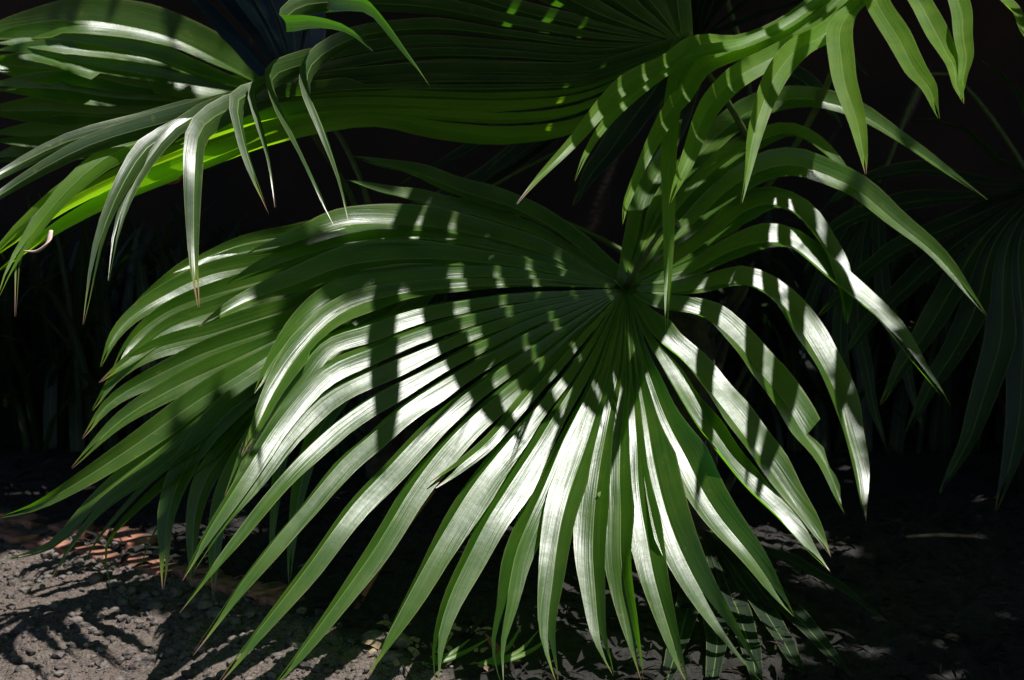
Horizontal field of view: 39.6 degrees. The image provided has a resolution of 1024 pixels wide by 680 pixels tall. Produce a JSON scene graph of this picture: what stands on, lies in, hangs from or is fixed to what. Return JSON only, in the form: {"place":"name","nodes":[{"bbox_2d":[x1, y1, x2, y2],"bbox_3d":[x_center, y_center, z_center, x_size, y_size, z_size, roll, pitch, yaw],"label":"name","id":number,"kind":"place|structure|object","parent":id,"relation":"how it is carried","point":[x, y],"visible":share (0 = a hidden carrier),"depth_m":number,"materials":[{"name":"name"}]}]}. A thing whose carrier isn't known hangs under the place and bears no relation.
{"place":"outdoors","nodes":[
{"label":"outdoors","id":0,"kind":"place"},
{"bbox_2d":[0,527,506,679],"bbox_3d":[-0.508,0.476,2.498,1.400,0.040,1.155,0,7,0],"label":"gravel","id":1,"kind":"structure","parent":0,"point":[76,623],"depth_m":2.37,"materials":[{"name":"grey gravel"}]},
{"bbox_2d":[354,490,435,608],"bbox_3d":[-0.213,0.383,2.555,0.189,0.207,0.016,-6,9,-40],"label":"leaf","id":2,"kind":"object","parent":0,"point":[365,591],"visible":0.41,"depth_m":2.53,"materials":[{"name":"green plant"}]},
{"bbox_2d":[0,415,1023,679],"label":"ground","id":3,"kind":"structure","parent":0,"point":[878,633],"depth_m":2.60,"materials":[{"name":"soil"}]},
{"bbox_2d":[0,523,39,543],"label":"edging tile","id":4,"kind":"object","parent":3,"relation":"on","point":[8,535],"visible":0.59,"depth_m":2.97,"materials":[{"name":"ceramic"}]},
{"bbox_2d":[0,511,48,528],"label":"edging tile","id":5,"kind":"object","parent":3,"relation":"on","point":[24,520],"visible":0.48,"depth_m":3.10,"materials":[{"name":"ceramic"}]},
{"bbox_2d":[21,536,84,554],"bbox_3d":[-0.943,0.432,2.924,0.106,0.038,0.072,3,7,23],"label":"edging tile","id":6,"kind":"object","parent":3,"relation":"on","point":[61,547],"visible":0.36,"depth_m":2.91,"materials":[{"name":"ceramic"}]},
{"bbox_2d":[47,520,101,537],"bbox_3d":[-0.935,0.414,3.044,0.109,0.037,0.066,4,7,26],"label":"edging tile","id":7,"kind":"object","parent":3,"relation":"on","point":[57,527],"visible":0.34,"depth_m":3.03,"materials":[{"name":"ceramic"}]},
{"bbox_2d":[88,571,103,582],"bbox_3d":[-0.784,0.450,2.680,0.029,0.024,0.031,0,7,0],"label":"stone","id":8,"kind":"object","parent":3,"relation":"on","point":[95,577],"visible":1,"depth_m":2.67,"materials":[{"name":"grey stone"}]},
{"bbox_2d":[95,562,103,568],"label":"stone","id":9,"kind":"object","parent":3,"relation":"on","point":[100,565],"visible":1,"depth_m":2.78,"materials":[{"name":"grey stone"}]},
{"bbox_2d":[73,543,130,565],"bbox_3d":[-0.826,0.442,2.860,0.138,0.038,0.060,5,7,43],"label":"edging tile","id":10,"kind":"object","parent":3,"relation":"on","point":[99,550],"visible":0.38,"depth_m":2.85,"materials":[{"name":"ceramic"}]},
{"bbox_2d":[116,596,128,606],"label":"stone","id":11,"kind":"object","parent":3,"relation":"on","point":[122,601],"visible":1,"depth_m":2.56,"materials":[{"name":"grey stone"}]},
{"bbox_2d":[117,583,127,593],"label":"stone","id":12,"kind":"object","parent":3,"relation":"on","point":[122,588],"visible":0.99,"depth_m":2.60,"materials":[{"name":"grey stone"}]},
{"bbox_2d":[97,526,157,549],"bbox_3d":[-0.805,0.422,2.975,0.074,0.039,0.131,-9,11,-44],"label":"edging tile","id":13,"kind":"object","parent":3,"relation":"on","point":[138,536],"visible":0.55,"depth_m":2.95,"materials":[{"name":"ceramic"}]},
{"bbox_2d":[125,585,137,595],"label":"stone","id":14,"kind":"object","parent":3,"relation":"on","point":[131,590],"visible":0.93,"depth_m":2.61,"materials":[{"name":"grey stone"}]},
{"bbox_2d":[139,590,152,600],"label":"stone","id":15,"kind":"object","parent":3,"relation":"on","point":[144,595],"visible":0.91,"depth_m":2.59,"materials":[{"name":"grey stone"}]},
{"bbox_2d":[117,553,182,575],"bbox_3d":[-0.708,0.453,2.787,0.139,0.039,0.068,8,9,37],"label":"edging tile","id":16,"kind":"object","parent":3,"relation":"on","point":[134,560],"visible":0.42,"depth_m":2.78,"materials":[{"name":"ceramic"}]},
{"bbox_2d":[146,599,166,610],"bbox_3d":[-0.634,0.476,2.537,0.034,0.026,0.032,0,7,0],"label":"stone","id":17,"kind":"object","parent":3,"relation":"on","point":[155,604],"visible":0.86,"depth_m":2.53,"materials":[{"name":"grey stone"}]},
{"bbox_2d":[157,585,171,592],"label":"stone","id":18,"kind":"object","parent":3,"relation":"on","point":[161,588],"visible":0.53,"depth_m":2.64,"materials":[{"name":"grey stone"}]},
{"bbox_2d":[167,585,185,597],"bbox_3d":[-0.613,0.462,2.597,0.022,0.027,0.032,5,9,35],"label":"stone","id":19,"kind":"object","parent":3,"relation":"on","point":[176,591],"visible":0.98,"depth_m":2.59,"materials":[{"name":"grey stone"}]},
{"bbox_2d":[180,610,192,619],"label":"stone","id":20,"kind":"object","parent":3,"relation":"on","point":[185,614],"visible":1,"depth_m":2.48,"materials":[{"name":"grey stone"}]},
{"bbox_2d":[172,563,231,587],"bbox_3d":[-0.589,0.456,2.705,0.068,0.039,0.125,-6,10,-43],"label":"edging tile","id":21,"kind":"object","parent":3,"relation":"on","point":[181,571],"visible":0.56,"depth_m":2.70,"materials":[{"name":"ceramic"}]},
{"bbox_2d":[195,597,212,611],"bbox_3d":[-0.543,0.468,2.515,0.032,0.026,0.029,0,7,0],"label":"stone","id":22,"kind":"object","parent":3,"relation":"on","point":[203,603],"visible":0.96,"depth_m":2.51,"materials":[{"name":"grey stone"}]},
{"bbox_2d":[205,607,224,620],"bbox_3d":[-0.517,0.481,2.482,0.037,0.030,0.039,0,7,0],"label":"stone","id":23,"kind":"object","parent":3,"relation":"on","point":[211,613],"visible":0.69,"depth_m":2.47,"materials":[{"name":"grey stone"}]},
{"bbox_2d":[226,615,242,625],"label":"stone","id":24,"kind":"object","parent":3,"relation":"on","point":[235,620],"visible":0.68,"depth_m":2.45,"materials":[{"name":"grey stone"}]},
{"bbox_2d":[213,574,287,597],"bbox_3d":[-0.484,0.468,2.625,0.128,0.039,0.081,3,6,35],"label":"edging tile","id":25,"kind":"object","parent":3,"relation":"on","point":[227,587],"visible":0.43,"depth_m":2.62,"materials":[{"name":"ceramic"}]},
{"bbox_2d":[245,609,255,618],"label":"stone","id":26,"kind":"object","parent":3,"relation":"on","point":[250,613],"visible":1,"depth_m":2.47,"materials":[{"name":"grey stone"}]},
{"bbox_2d":[245,589,305,605],"bbox_3d":[-0.428,0.476,2.568,0.103,0.039,0.070,8,9,43],"label":"edging tile","id":27,"kind":"object","parent":3,"relation":"on","point":[271,598],"visible":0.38,"depth_m":2.55,"materials":[{"name":"ceramic"}]},
{"bbox_2d":[307,627,313,635],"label":"stone","id":28,"kind":"object","parent":3,"relation":"on","point":[309,631],"visible":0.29,"depth_m":2.36,"materials":[{"name":"grey stone"}]},
{"bbox_2d":[346,637,354,643],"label":"stone","id":29,"kind":"object","parent":3,"relation":"on","point":[350,640],"visible":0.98,"depth_m":2.33,"materials":[{"name":"grey stone"}]},
{"bbox_2d":[361,640,380,648],"bbox_3d":[-0.225,0.486,2.273,0.033,0.012,0.008,1,7,9],"label":"leaf scrap","id":30,"kind":"object","parent":3,"relation":"on","point":[375,644],"visible":1,"depth_m":2.27,"materials":[{"name":"beige plant"}]},
{"bbox_2d":[360,630,384,640],"bbox_3d":[-0.228,0.489,2.332,0.028,0.027,0.040,5,8,34],"label":"stone","id":31,"kind":"object","parent":3,"relation":"on","point":[371,634],"visible":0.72,"depth_m":2.33,"materials":[{"name":"grey stone"}]},
{"bbox_2d":[376,651,403,663],"bbox_3d":[-0.193,0.503,2.247,0.043,0.024,0.024,0,7,0],"label":"stone","id":32,"kind":"object","parent":3,"relation":"on","point":[389,656],"visible":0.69,"depth_m":2.24,"materials":[{"name":"grey stone"}]},
{"bbox_2d":[393,659,399,665],"bbox_3d":[-0.178,0.499,2.204,0.011,0.007,0.016,0,7,0],"label":"leaf scrap","id":33,"kind":"object","parent":3,"relation":"on","point":[396,662],"visible":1,"depth_m":2.20,"materials":[{"name":"green plant"}]},
{"bbox_2d":[383,632,412,648],"bbox_3d":[-0.186,0.493,2.322,0.050,0.031,0.046,0,7,0],"label":"stone","id":34,"kind":"object","parent":3,"relation":"on","point":[401,640],"visible":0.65,"depth_m":2.30,"materials":[{"name":"grey stone"}]},
{"bbox_2d":[407,647,419,656],"bbox_3d":[-0.158,0.494,2.253,0.026,0.012,0.010,6,9,39],"label":"leaf scrap","id":35,"kind":"object","parent":3,"relation":"on","point":[416,652],"visible":0.98,"depth_m":2.25,"materials":[{"name":"green plant"}]},
{"bbox_2d":[410,636,419,642],"bbox_3d":[-0.161,0.490,2.324,0.023,0.010,0.006,0,7,0],"label":"leaf scrap","id":36,"kind":"object","parent":3,"relation":"on","point":[417,640],"visible":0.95,"depth_m":2.33,"materials":[{"name":"green plant"}]},
{"bbox_2d":[0,0,866,484],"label":"fan palm","id":37,"kind":"object","parent":3,"relation":"on","point":[72,64],"visible":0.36,"depth_m":3.08,"materials":[{"name":"green plant"}]},
{"bbox_2d":[445,645,452,651],"bbox_3d":[-0.103,0.496,2.288,0.017,0.008,0.007,7,10,44],"label":"leaf scrap","id":38,"kind":"object","parent":3,"relation":"on","point":[449,648],"visible":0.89,"depth_m":2.29,"materials":[{"name":"green plant"}]},
{"bbox_2d":[424,634,488,667],"bbox_3d":[-0.093,0.484,2.236,0.118,0.034,0.033,-5,8,-34],"label":"sprout","id":39,"kind":"object","parent":3,"relation":"on","point":[451,655],"visible":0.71,"depth_m":2.23,"materials":[{"name":"green plant"}]},
{"bbox_2d":[451,626,461,630],"bbox_3d":[-0.094,0.481,2.368,0.020,0.008,0.008,0,7,0],"label":"leaf scrap","id":40,"kind":"object","parent":3,"relation":"on","point":[457,628],"visible":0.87,"depth_m":2.37,"materials":[{"name":"green plant"}]},
{"bbox_2d":[478,664,489,671],"bbox_3d":[-0.043,0.505,2.192,0.020,0.010,0.008,0,7,0],"label":"leaf scrap","id":41,"kind":"object","parent":3,"relation":"on","point":[486,667],"visible":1,"depth_m":2.19,"materials":[{"name":"beige plant"}]},
{"bbox_2d":[478,627,492,635],"bbox_3d":[-0.044,0.482,2.357,0.027,0.012,0.008,-2,7,-20],"label":"leaf scrap","id":42,"kind":"object","parent":3,"relation":"on","point":[483,632],"visible":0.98,"depth_m":2.36,"materials":[{"name":"green plant"}]},
{"bbox_2d":[485,633,504,654],"bbox_3d":[-0.027,0.488,2.273,0.035,0.046,0.008,-1,7,-10],"label":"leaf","id":43,"kind":"object","parent":3,"relation":"on","point":[497,648],"visible":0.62,"depth_m":2.27,"materials":[{"name":"brown plant"}]},
{"bbox_2d":[0,188,1022,457],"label":"ground cover","id":44,"kind":"object","parent":3,"relation":"on","point":[52,368],"visible":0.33,"depth_m":3.97,"materials":[{"name":"green plant"}]},
{"bbox_2d":[0,0,1023,679],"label":"fan palm","id":45,"kind":"object","parent":3,"relation":"on","point":[282,342],"visible":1,"depth_m":2.42,"materials":[{"name":"green plant"}]},
{"bbox_2d":[23,230,52,252],"bbox_3d":[-0.685,-0.142,2.051,0.045,0.033,0.018,0,7,0],"label":"dry curl","id":46,"kind":"object","parent":45,"relation":"attached to","point":[50,235],"visible":1,"depth_m":2.05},
{"bbox_2d":[167,175,182,184],"bbox_3d":[-0.537,-0.259,2.285,0.034,0.018,0.004,0,7,0],"label":"dry hair","id":47,"kind":"object","parent":45,"relation":"hanging from","point":[179,179],"visible":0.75,"depth_m":2.28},
{"bbox_2d":[0,0,1023,347],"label":"garden wall","id":48,"kind":"structure","parent":3,"relation":"on","point":[886,84],"depth_m":4.86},
{"bbox_2d":[0,418,1023,679],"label":"leaf litter","id":49,"kind":"object","parent":3,"relation":"on","point":[924,654],"visible":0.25,"depth_m":2.70,"materials":[{"name":"brown plant"}]},
{"bbox_2d":[477,625,557,667],"bbox_3d":[0.005,0.478,2.234,0.141,0.049,0.030,-3,8,-26],"label":"sprout","id":50,"kind":"object","parent":49,"relation":"on","point":[516,655],"visible":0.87,"depth_m":2.23,"materials":[{"name":"green plant"}]},
{"bbox_2d":[906,533,978,537],"bbox_3d":[0.858,0.391,2.832,0.156,0.015,0.010,-1,7,-11],"label":"dead twig","id":51,"kind":"object","parent":49,"relation":"on","point":[941,535],"visible":1,"depth_m":2.83,"materials":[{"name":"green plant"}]},
{"bbox_2d":[662,452,887,679],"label":"fan palm","id":52,"kind":"object","parent":3,"relation":"on","point":[728,564],"visible":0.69,"depth_m":2.45,"materials":[{"name":"green plant"}]},
{"bbox_2d":[801,60,1023,511],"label":"fan palm","id":53,"kind":"object","parent":3,"relation":"on","point":[992,269],"visible":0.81,"depth_m":3.08,"materials":[{"name":"green plant"}]}
]}

